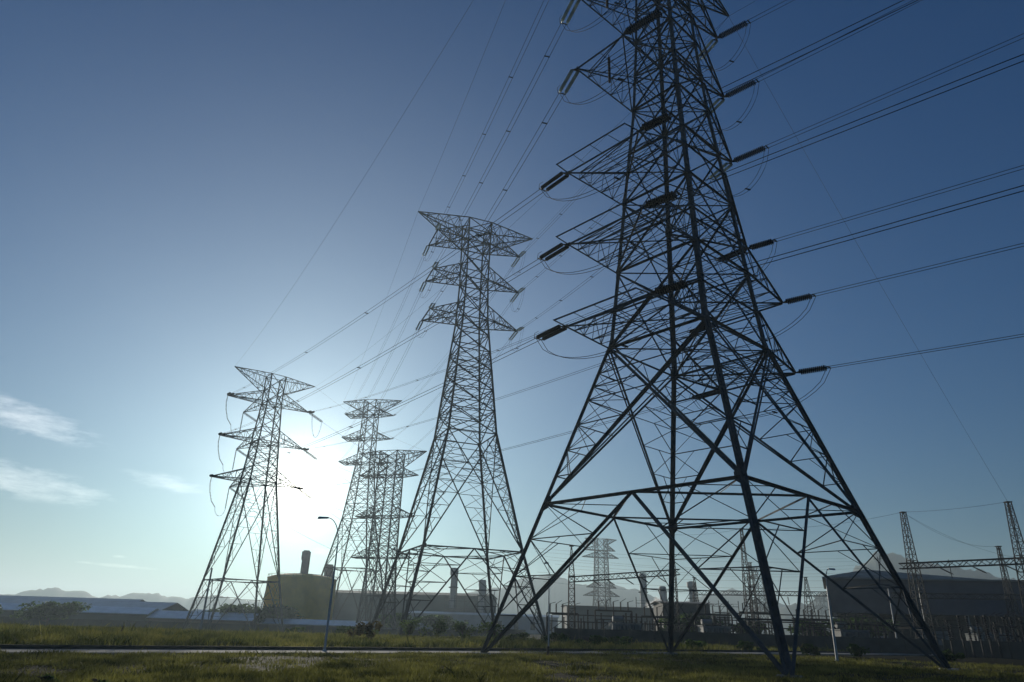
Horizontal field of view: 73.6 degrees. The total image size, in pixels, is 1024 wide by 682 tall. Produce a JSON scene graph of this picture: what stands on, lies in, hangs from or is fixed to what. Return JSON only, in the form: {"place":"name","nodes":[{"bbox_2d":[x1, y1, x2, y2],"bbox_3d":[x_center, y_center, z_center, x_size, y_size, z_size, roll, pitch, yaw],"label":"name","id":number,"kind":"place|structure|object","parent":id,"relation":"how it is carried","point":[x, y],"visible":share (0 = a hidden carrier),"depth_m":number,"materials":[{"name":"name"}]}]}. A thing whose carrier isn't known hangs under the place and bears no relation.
{"place":"outdoors","nodes":[
{"label":"outdoors","id":0,"kind":"place"},
{"bbox_2d":[0,587,263,609],"bbox_3d":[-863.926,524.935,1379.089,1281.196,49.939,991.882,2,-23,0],"label":"hill","id":1,"kind":"structure","parent":0,"point":[146,597],"depth_m":1401.64,"materials":[{"name":"grey"}]},
{"bbox_2d":[1,649,933,655],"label":"road","id":2,"kind":"structure","parent":0,"point":[116,651],"depth_m":36.70,"materials":[{"name":"asphalt"}]},
{"bbox_2d":[317,516,338,650],"bbox_3d":[-10.754,13.651,38.803,1.490,7.200,0.266,2,-23,0],"label":"street lamp","id":3,"kind":"object","parent":2,"relation":"on","point":[329,610],"visible":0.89,"depth_m":38.55,"materials":[{"name":"metal"}]},
{"bbox_2d":[0,632,1023,681],"bbox_3d":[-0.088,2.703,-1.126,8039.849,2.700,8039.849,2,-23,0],"label":"ground","id":4,"kind":"structure","parent":0,"point":[982,660],"depth_m":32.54,"materials":[{"name":"plant"}]},
{"bbox_2d":[9,601,91,624],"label":"tree","id":5,"kind":"object","parent":4,"relation":"on","point":[53,610],"visible":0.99,"depth_m":162.54,"materials":[{"name":"green plant"}]},
{"bbox_2d":[0,595,145,603],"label":"long shed","id":6,"kind":"structure","parent":4,"relation":"on","point":[15,599],"depth_m":241.40,"materials":[{"name":"metal"}]},
{"bbox_2d":[0,603,158,620],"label":"shed","id":7,"kind":"structure","parent":4,"relation":"on","point":[118,613],"depth_m":188.05,"materials":[{"name":"metal"}]},
{"bbox_2d":[34,599,188,610],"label":"long shed","id":8,"kind":"structure","parent":4,"relation":"on","point":[171,606],"depth_m":208.16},
{"bbox_2d":[0,616,348,633],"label":"boundary wall","id":9,"kind":"structure","parent":4,"relation":"on","point":[126,623],"depth_m":182.56,"materials":[{"name":"concrete"}]},
{"bbox_2d":[147,610,259,624],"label":"shed","id":10,"kind":"structure","parent":4,"relation":"on","point":[181,616],"depth_m":189.71,"materials":[{"name":"metal"}]},
{"bbox_2d":[217,603,276,623],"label":"tree","id":11,"kind":"object","parent":4,"relation":"on","point":[235,609],"visible":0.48,"depth_m":196.46,"materials":[{"name":"green plant"}]},
{"bbox_2d":[182,366,314,632],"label":"lattice tower","id":12,"kind":"structure","parent":4,"relation":"on","point":[239,483],"depth_m":184.41,"materials":[{"name":"metal"}]},
{"bbox_2d":[250,603,304,618],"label":"tree","id":13,"kind":"object","parent":4,"relation":"on","point":[290,613],"visible":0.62,"depth_m":201.23,"materials":[{"name":"green plant"}]},
{"bbox_2d":[263,573,336,619],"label":"storage tank","id":14,"kind":"object","parent":4,"relation":"on","point":[306,596],"visible":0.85,"depth_m":226.86,"materials":[{"name":"paint"}]},
{"bbox_2d":[300,550,310,573],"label":"chimney stack","id":15,"kind":"object","parent":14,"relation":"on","point":[305,557],"visible":0.43,"depth_m":285.41,"materials":[{"name":"concrete"}]},
{"bbox_2d":[258,618,367,626],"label":"shed","id":16,"kind":"structure","parent":4,"relation":"on","point":[304,622],"depth_m":198.29,"materials":[{"name":"metal"}]},
{"bbox_2d":[321,399,401,628],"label":"lattice tower","id":17,"kind":"structure","parent":4,"relation":"on","point":[349,438],"depth_m":253.91,"materials":[{"name":"metal"}]},
{"bbox_2d":[361,621,382,638],"bbox_3d":[-10.955,22.796,53.340,1.404,1.904,1.408,-10,-25,25],"label":"shrub","id":18,"kind":"object","parent":4,"relation":"on","point":[369,627],"visible":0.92,"depth_m":53.26,"materials":[{"name":"green plant"}]},
{"bbox_2d":[350,450,426,629],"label":"lattice tower","id":19,"kind":"structure","parent":4,"relation":"on","point":[382,516],"depth_m":214.40,"materials":[{"name":"metal"}]},
{"bbox_2d":[378,613,422,628],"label":"tree","id":20,"kind":"object","parent":4,"relation":"on","point":[398,619],"visible":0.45,"depth_m":216.46,"materials":[{"name":"green plant"}]},
{"bbox_2d":[398,617,421,635],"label":"shrub","id":21,"kind":"object","parent":4,"relation":"on","point":[409,628],"visible":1,"depth_m":76.92,"materials":[{"name":"green plant"}]},
{"bbox_2d":[332,590,496,629],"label":"power hall","id":22,"kind":"structure","parent":4,"relation":"on","point":[348,611],"depth_m":313.92,"materials":[{"name":"concrete"}]},
{"bbox_2d":[418,617,448,635],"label":"shrub","id":23,"kind":"object","parent":4,"relation":"on","point":[439,628],"visible":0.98,"depth_m":78.73,"materials":[{"name":"green plant"}]},
{"bbox_2d":[413,614,467,628],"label":"tree","id":24,"kind":"object","parent":4,"relation":"on","point":[429,619],"visible":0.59,"depth_m":213.71,"materials":[{"name":"green plant"}]},
{"bbox_2d":[0,618,881,651],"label":"tall grass","id":25,"kind":"structure","parent":4,"relation":"on","point":[25,634],"depth_m":47.95,"materials":[{"name":"plant"}]},
{"bbox_2d":[363,629,525,636],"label":"boundary wall","id":26,"kind":"structure","parent":4,"relation":"on","point":[450,632],"depth_m":181.09,"materials":[{"name":"concrete"}]},
{"bbox_2d":[449,568,458,607],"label":"chimney stack","id":27,"kind":"object","parent":4,"relation":"on","point":[453,587],"visible":0.61,"depth_m":297.93,"materials":[{"name":"concrete"}]},
{"bbox_2d":[371,211,546,636],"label":"lattice tower","id":28,"kind":"structure","parent":4,"relation":"on","point":[441,459],"depth_m":120.57,"materials":[{"name":"metal"}]},
{"bbox_2d":[443,595,484,612],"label":"boiler block","id":29,"kind":"structure","parent":4,"relation":"on","point":[454,609],"depth_m":290.06,"materials":[{"name":"metal"}]},
{"bbox_2d":[451,621,476,637],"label":"shrub","id":30,"kind":"object","parent":4,"relation":"on","point":[457,626],"visible":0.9,"depth_m":77.35,"materials":[{"name":"green plant"}]},
{"bbox_2d":[0,644,935,653],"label":"kerb","id":31,"kind":"structure","parent":4,"relation":"on","point":[8,646],"depth_m":38.12,"materials":[{"name":"concrete"}]},
{"bbox_2d":[477,580,486,612],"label":"chimney stack","id":32,"kind":"object","parent":4,"relation":"on","point":[482,587],"visible":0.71,"depth_m":297.08,"materials":[{"name":"concrete"}]},
{"bbox_2d":[408,611,558,633],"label":"workshop","id":33,"kind":"structure","parent":4,"relation":"on","point":[523,622],"depth_m":275.62,"materials":[{"name":"metal"}]},
{"bbox_2d":[474,622,505,639],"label":"shrub","id":34,"kind":"object","parent":4,"relation":"on","point":[488,627],"visible":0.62,"depth_m":75.27,"materials":[{"name":"green plant"}]},
{"bbox_2d":[541,632,570,643],"bbox_3d":[4.445,28.138,64.328,3.754,1.490,2.509,17,-27,-32],"label":"shrub","id":35,"kind":"object","parent":4,"relation":"on","point":[561,636],"visible":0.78,"depth_m":64.18,"materials":[{"name":"green plant"}]},
{"bbox_2d":[546,600,578,632],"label":"switch frame","id":36,"kind":"object","parent":4,"relation":"on","point":[556,612],"visible":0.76,"depth_m":109.61,"materials":[{"name":"metal"}]},
{"bbox_2d":[568,545,575,628],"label":"gantry column","id":37,"kind":"structure","parent":4,"relation":"on","point":[572,590],"depth_m":108.03,"materials":[{"name":"metal"}]},
{"bbox_2d":[568,569,679,582],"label":"gantry beam","id":38,"kind":"structure","parent":37,"relation":"attached to","point":[625,573],"depth_m":108.89,"materials":[{"name":"metal"}]},
{"bbox_2d":[582,538,619,605],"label":"lattice tower","id":39,"kind":"structure","parent":4,"relation":"on","point":[597,590],"depth_m":395.27,"materials":[{"name":"metal"}]},
{"bbox_2d":[561,605,653,630],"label":"workshop","id":40,"kind":"structure","parent":4,"relation":"on","point":[583,609],"depth_m":214.99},
{"bbox_2d":[594,598,632,628],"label":"switch frame","id":41,"kind":"object","parent":4,"relation":"on","point":[613,610],"visible":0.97,"depth_m":111.74,"materials":[{"name":"metal"}]},
{"bbox_2d":[609,613,640,629],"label":"transformer","id":42,"kind":"object","parent":4,"relation":"on","point":[624,626],"visible":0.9,"depth_m":94.37,"materials":[{"name":"paint"}]},
{"bbox_2d":[650,601,713,630],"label":"control house","id":43,"kind":"structure","parent":4,"relation":"on","point":[688,607],"depth_m":130.91,"materials":[{"name":"concrete"}]},
{"bbox_2d":[692,577,698,601],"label":"gantry column","id":44,"kind":"structure","parent":4,"relation":"on","point":[695,586],"depth_m":141.56,"materials":[{"name":"metal"}]},
{"bbox_2d":[696,590,826,595],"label":"gantry beam","id":45,"kind":"structure","parent":44,"relation":"attached to","point":[764,593],"depth_m":141.16,"materials":[{"name":"metal"}]},
{"bbox_2d":[694,602,733,632],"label":"switch frame","id":46,"kind":"object","parent":4,"relation":"on","point":[713,615],"visible":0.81,"depth_m":110.76,"materials":[{"name":"metal"}]},
{"bbox_2d":[697,616,731,632],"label":"transformer","id":47,"kind":"object","parent":4,"relation":"on","point":[718,629],"visible":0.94,"depth_m":96.26,"materials":[{"name":"paint"}]},
{"bbox_2d":[475,0,958,677],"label":"lattice tower","id":48,"kind":"structure","parent":4,"relation":"on","point":[709,322],"depth_m":46.59,"materials":[{"name":"metal"}]},
{"bbox_2d":[534,324,567,340],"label":"insulator string","id":49,"kind":"object","parent":48,"relation":"attached to","point":[551,332],"visible":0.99,"depth_m":45.47,"materials":[{"name":"brown ceramic"}]},
{"bbox_2d":[215,339,539,475],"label":"twin conductor","id":50,"kind":"object","parent":49,"relation":"attached to","point":[412,397],"visible":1,"depth_m":62.12,"materials":[{"name":"metal"}]},
{"bbox_2d":[537,242,569,260],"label":"insulator string","id":51,"kind":"object","parent":48,"relation":"attached to","point":[555,253],"visible":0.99,"depth_m":47.46,"materials":[{"name":"brown ceramic"}]},
{"bbox_2d":[224,259,542,433],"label":"twin conductor","id":52,"kind":"object","parent":51,"relation":"attached to","point":[413,334],"visible":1,"depth_m":66.06,"materials":[{"name":"metal"}]},
{"bbox_2d":[540,192,680,274],"bbox_3d":[5.922,-6.148,44.077,0.526,2.857,11.993,19,-28,-36],"label":"jumper cable","id":53,"kind":"object","parent":51,"relation":"hanging from","point":[620,257],"visible":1,"depth_m":42.48,"materials":[{"name":"metal"}]},
{"bbox_2d":[539,170,569,191],"bbox_3d":[3.127,-11.746,49.702,0.879,0.504,3.530,14,-19,-28],"label":"insulator string","id":54,"kind":"object","parent":48,"relation":"attached to","point":[554,178],"visible":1,"depth_m":49.65,"materials":[{"name":"brown ceramic"}]},
{"bbox_2d":[232,189,544,392],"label":"twin conductor","id":55,"kind":"object","parent":54,"relation":"attached to","point":[418,275],"visible":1,"depth_m":68.45,"materials":[{"name":"metal"}]},
{"bbox_2d":[557,66,578,94],"bbox_3d":[4.366,-20.166,52.689,0.870,0.494,3.630,8,-15,-14],"label":"insulator string","id":56,"kind":"object","parent":48,"relation":"attached to","point":[567,79],"visible":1,"depth_m":52.69,"materials":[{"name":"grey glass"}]},
{"bbox_2d":[433,94,563,301],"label":"twin conductor","id":57,"kind":"object","parent":56,"relation":"attached to","point":[505,185],"visible":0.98,"depth_m":69.15,"materials":[{"name":"metal"}]},
{"bbox_2d":[559,0,580,24],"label":"insulator string","id":58,"kind":"object","parent":48,"relation":"attached to","point":[568,9],"visible":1,"depth_m":55.51,"materials":[{"name":"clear glass"}]},
{"bbox_2d":[436,24,565,260],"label":"twin conductor","id":59,"kind":"object","parent":58,"relation":"attached to","point":[507,131],"visible":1,"depth_m":73.06,"materials":[{"name":"metal"}]},
{"bbox_2d":[621,7,665,35],"bbox_3d":[8.990,-21.958,47.163,3.530,0.534,0.767,-16,-28,42],"label":"insulator string","id":60,"kind":"object","parent":48,"relation":"attached to","point":[644,21],"visible":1,"depth_m":46.96,"materials":[{"name":"brown ceramic"}]},
{"bbox_2d":[636,112,675,131],"bbox_3d":[9.065,-13.875,43.398,2.730,0.534,0.767,-15,-28,42],"label":"insulator string","id":61,"kind":"object","parent":48,"relation":"attached to","point":[651,124],"visible":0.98,"depth_m":43.16,"materials":[{"name":"brown ceramic"}]},
{"bbox_2d":[541,114,674,200],"bbox_3d":[6.106,-11.591,46.352,0.526,2.923,11.991,19,-28,-36],"label":"jumper cable","id":62,"kind":"object","parent":61,"relation":"hanging from","point":[617,178],"visible":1,"depth_m":44.73,"materials":[{"name":"metal"}]},
{"bbox_2d":[671,0,917,115],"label":"twin conductor","id":63,"kind":"object","parent":61,"relation":"attached to","point":[797,57],"visible":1,"depth_m":37.19,"materials":[{"name":"metal"}]},
{"bbox_2d":[640,191,680,207],"bbox_3d":[8.883,-8.503,41.153,2.730,0.534,0.767,-15,-28,42],"label":"insulator string","id":64,"kind":"object","parent":48,"relation":"attached to","point":[659,200],"visible":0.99,"depth_m":40.87,"materials":[{"name":"brown ceramic"}]},
{"bbox_2d":[678,54,1023,194],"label":"twin conductor","id":65,"kind":"object","parent":64,"relation":"attached to","point":[859,119],"visible":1,"depth_m":33.25,"materials":[{"name":"metal"}]},
{"bbox_2d":[651,280,692,294],"bbox_3d":[8.945,-3.057,38.828,2.730,0.534,0.767,-15,-28,43],"label":"insulator string","id":66,"kind":"object","parent":48,"relation":"attached to","point":[671,287],"visible":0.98,"depth_m":38.54,"materials":[{"name":"brown ceramic"}]},
{"bbox_2d":[536,282,692,358],"bbox_3d":[5.800,-0.566,41.905,0.526,2.808,12.520,19,-28,-36],"label":"jumper cable","id":67,"kind":"object","parent":66,"relation":"hanging from","point":[624,346],"visible":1,"depth_m":40.35,"materials":[{"name":"metal"}]},
{"bbox_2d":[689,185,1023,283],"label":"twin conductor","id":68,"kind":"object","parent":66,"relation":"attached to","point":[867,234],"visible":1,"depth_m":31.56,"materials":[{"name":"metal"}]},
{"bbox_2d":[688,323,717,332],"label":"insulator string","id":69,"kind":"object","parent":48,"relation":"attached to","point":[701,329],"visible":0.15,"depth_m":59.02,"materials":[{"name":"brown ceramic"}]},
{"bbox_2d":[308,332,689,448],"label":"twin conductor","id":70,"kind":"object","parent":69,"relation":"attached to","point":[511,393],"visible":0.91,"depth_m":86.28,"materials":[{"name":"metal"}]},
{"bbox_2d":[689,390,718,399],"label":"insulator string","id":71,"kind":"object","parent":48,"relation":"attached to","point":[710,391],"visible":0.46,"depth_m":56.12,"materials":[{"name":"brown ceramic"}]},
{"bbox_2d":[306,399,692,487],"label":"twin conductor","id":72,"kind":"object","parent":71,"relation":"attached to","point":[505,448],"visible":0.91,"depth_m":86.09,"materials":[{"name":"metal"}]},
{"bbox_2d":[715,249,746,261],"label":"insulator string","id":73,"kind":"object","parent":48,"relation":"attached to","point":[732,253],"visible":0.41,"depth_m":58.70,"materials":[{"name":"brown ceramic"}]},
{"bbox_2d":[314,261,717,411],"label":"twin conductor","id":74,"kind":"object","parent":73,"relation":"attached to","point":[523,339],"visible":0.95,"depth_m":89.64,"materials":[{"name":"metal"}]},
{"bbox_2d":[724,79,758,97],"bbox_3d":[20.806,-23.047,62.574,3.530,0.534,0.767,-17,-29,42],"label":"insulator string","id":75,"kind":"object","parent":48,"relation":"attached to","point":[732,92],"visible":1,"depth_m":62.34,"materials":[{"name":"brown ceramic"}]},
{"bbox_2d":[733,145,768,162],"bbox_3d":[20.662,-16.332,59.850,3.530,0.534,0.767,-17,-29,42],"label":"insulator string","id":76,"kind":"object","parent":48,"relation":"attached to","point":[739,158],"visible":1,"depth_m":59.61,"materials":[{"name":"brown ceramic"}]},
{"bbox_2d":[768,33,1023,147],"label":"twin conductor","id":77,"kind":"object","parent":76,"relation":"attached to","point":[899,91],"visible":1,"depth_m":51.64,"materials":[{"name":"metal"}]},
{"bbox_2d":[748,239,777,249],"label":"insulator string","id":78,"kind":"object","parent":48,"relation":"attached to","point":[768,242],"visible":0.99,"depth_m":56.30,"materials":[{"name":"brown ceramic"}]},
{"bbox_2d":[776,165,1023,240],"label":"twin conductor","id":79,"kind":"object","parent":78,"relation":"attached to","point":[905,203],"visible":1,"depth_m":49.02,"materials":[{"name":"metal"}]},
{"bbox_2d":[783,293,815,303],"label":"insulator string","id":80,"kind":"object","parent":48,"relation":"attached to","point":[796,299],"visible":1,"depth_m":52.42,"materials":[{"name":"brown ceramic"}]},
{"bbox_2d":[815,243,1023,295],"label":"twin conductor","id":81,"kind":"object","parent":80,"relation":"attached to","point":[922,270],"visible":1,"depth_m":46.76,"materials":[{"name":"metal"}]},
{"bbox_2d":[796,365,830,374],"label":"insulator string","id":82,"kind":"object","parent":48,"relation":"attached to","point":[813,369],"visible":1,"depth_m":49.80,"materials":[{"name":"brown ceramic"}]},
{"bbox_2d":[832,334,1023,367],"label":"twin conductor","id":83,"kind":"object","parent":82,"relation":"attached to","point":[931,351],"visible":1,"depth_m":44.65,"materials":[{"name":"metal"}]},
{"bbox_2d":[568,621,893,636],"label":"busbar","id":84,"kind":"object","parent":4,"relation":"on","point":[732,626],"visible":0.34,"depth_m":103.67,"materials":[{"name":"metal"}]},
{"bbox_2d":[554,627,931,654],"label":"boundary wall","id":85,"kind":"structure","parent":4,"relation":"on","point":[896,645],"depth_m":84.63,"materials":[{"name":"concrete"}]},
{"bbox_2d":[739,528,756,633],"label":"gantry column","id":86,"kind":"structure","parent":4,"relation":"on","point":[744,573],"depth_m":108.78,"materials":[{"name":"metal"}]},
{"bbox_2d":[748,567,773,633],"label":"lattice tower","id":87,"kind":"structure","parent":4,"relation":"on","point":[760,597],"depth_m":376.34,"materials":[{"name":"metal"}]},
{"bbox_2d":[803,577,816,630],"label":"gantry column","id":88,"kind":"structure","parent":4,"relation":"on","point":[807,596],"depth_m":140.98,"materials":[{"name":"metal"}]},
{"bbox_2d":[786,618,847,635],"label":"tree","id":89,"kind":"object","parent":4,"relation":"on","point":[800,632],"visible":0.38,"depth_m":117.32,"materials":[{"name":"green plant"}]},
{"bbox_2d":[826,568,838,661],"bbox_3d":[23.259,19.656,49.328,0.950,6.250,0.361,2,-23,0],"label":"street lamp","id":90,"kind":"object","parent":4,"relation":"on","point":[834,642],"visible":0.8,"depth_m":49.01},
{"bbox_2d":[714,612,962,638],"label":"busbar","id":91,"kind":"object","parent":4,"relation":"on","point":[844,619],"visible":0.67,"depth_m":110.01,"materials":[{"name":"metal"}]},
{"bbox_2d":[716,617,975,638],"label":"busbar","id":92,"kind":"object","parent":4,"relation":"on","point":[859,622],"visible":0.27,"depth_m":115.32,"materials":[{"name":"metal"}]},
{"bbox_2d":[830,620,869,637],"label":"transformer","id":93,"kind":"object","parent":4,"relation":"on","point":[839,632],"visible":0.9,"depth_m":91.56,"materials":[{"name":"paint"}]},
{"bbox_2d":[846,643,870,656],"bbox_3d":[30.615,27.425,60.456,1.659,1.344,2.009,2,-23,0],"label":"shrub","id":94,"kind":"object","parent":4,"relation":"on","point":[855,649],"visible":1,"depth_m":60.20,"materials":[{"name":"green plant"}]},
{"bbox_2d":[767,621,961,639],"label":"busbar","id":95,"kind":"object","parent":4,"relation":"on","point":[806,623],"visible":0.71,"depth_m":92.85,"materials":[{"name":"metal"}]},
{"bbox_2d":[842,615,899,637],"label":"tree","id":96,"kind":"object","parent":4,"relation":"on","point":[872,627],"visible":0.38,"depth_m":115.52,"materials":[{"name":"green plant"}]},
{"bbox_2d":[899,511,938,652],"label":"gantry column","id":97,"kind":"structure","parent":4,"relation":"on","point":[911,567],"depth_m":95.27,"materials":[{"name":"metal"}]},
{"bbox_2d":[898,557,1023,569],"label":"gantry beam","id":98,"kind":"structure","parent":97,"relation":"attached to","point":[969,565],"depth_m":91.16,"materials":[{"name":"metal"}]},
{"bbox_2d":[822,557,1023,650],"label":"hall","id":99,"kind":"structure","parent":4,"relation":"on","point":[843,602],"depth_m":126.57,"materials":[{"name":"metal"}]},
{"bbox_2d":[942,639,1023,659],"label":"boundary wall","id":100,"kind":"structure","parent":4,"relation":"on","point":[1017,650],"depth_m":78.97,"materials":[{"name":"concrete"}]},
{"bbox_2d":[965,623,1006,641],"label":"transformer","id":101,"kind":"object","parent":4,"relation":"on","point":[1001,638],"visible":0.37,"depth_m":89.87,"materials":[{"name":"paint"}]},
{"bbox_2d":[992,610,1023,641],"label":"switch frame","id":102,"kind":"object","parent":4,"relation":"on","point":[1019,636],"visible":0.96,"depth_m":83.61,"materials":[{"name":"metal"}]},
{"bbox_2d":[995,546,1023,641],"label":"gantry column","id":103,"kind":"structure","parent":4,"relation":"on","point":[1006,579],"depth_m":104.08,"materials":[{"name":"metal"}]},
{"bbox_2d":[891,592,1023,599],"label":"gantry beam","id":104,"kind":"structure","parent":103,"relation":"attached to","point":[969,594],"depth_m":104.52,"materials":[{"name":"metal"}]},
{"bbox_2d":[1003,501,1023,612],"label":"gantry column","id":105,"kind":"structure","parent":4,"relation":"on","point":[1012,522],"depth_m":85.73,"materials":[{"name":"metal"}]},
{"bbox_2d":[0,0,1023,604],"label":"sky","id":106,"kind":"structure","parent":0,"point":[172,171],"materials":[{"name":"blue"}]},
{"bbox_2d":[469,574,789,627],"bbox_3d":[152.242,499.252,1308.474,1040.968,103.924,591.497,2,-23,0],"label":"hill","id":107,"kind":"structure","parent":0,"point":[557,590],"depth_m":1270.66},
{"bbox_2d":[731,551,1015,634],"bbox_3d":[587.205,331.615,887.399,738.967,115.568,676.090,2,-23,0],"label":"hill","id":108,"kind":"structure","parent":0,"point":[894,558],"depth_m":884.29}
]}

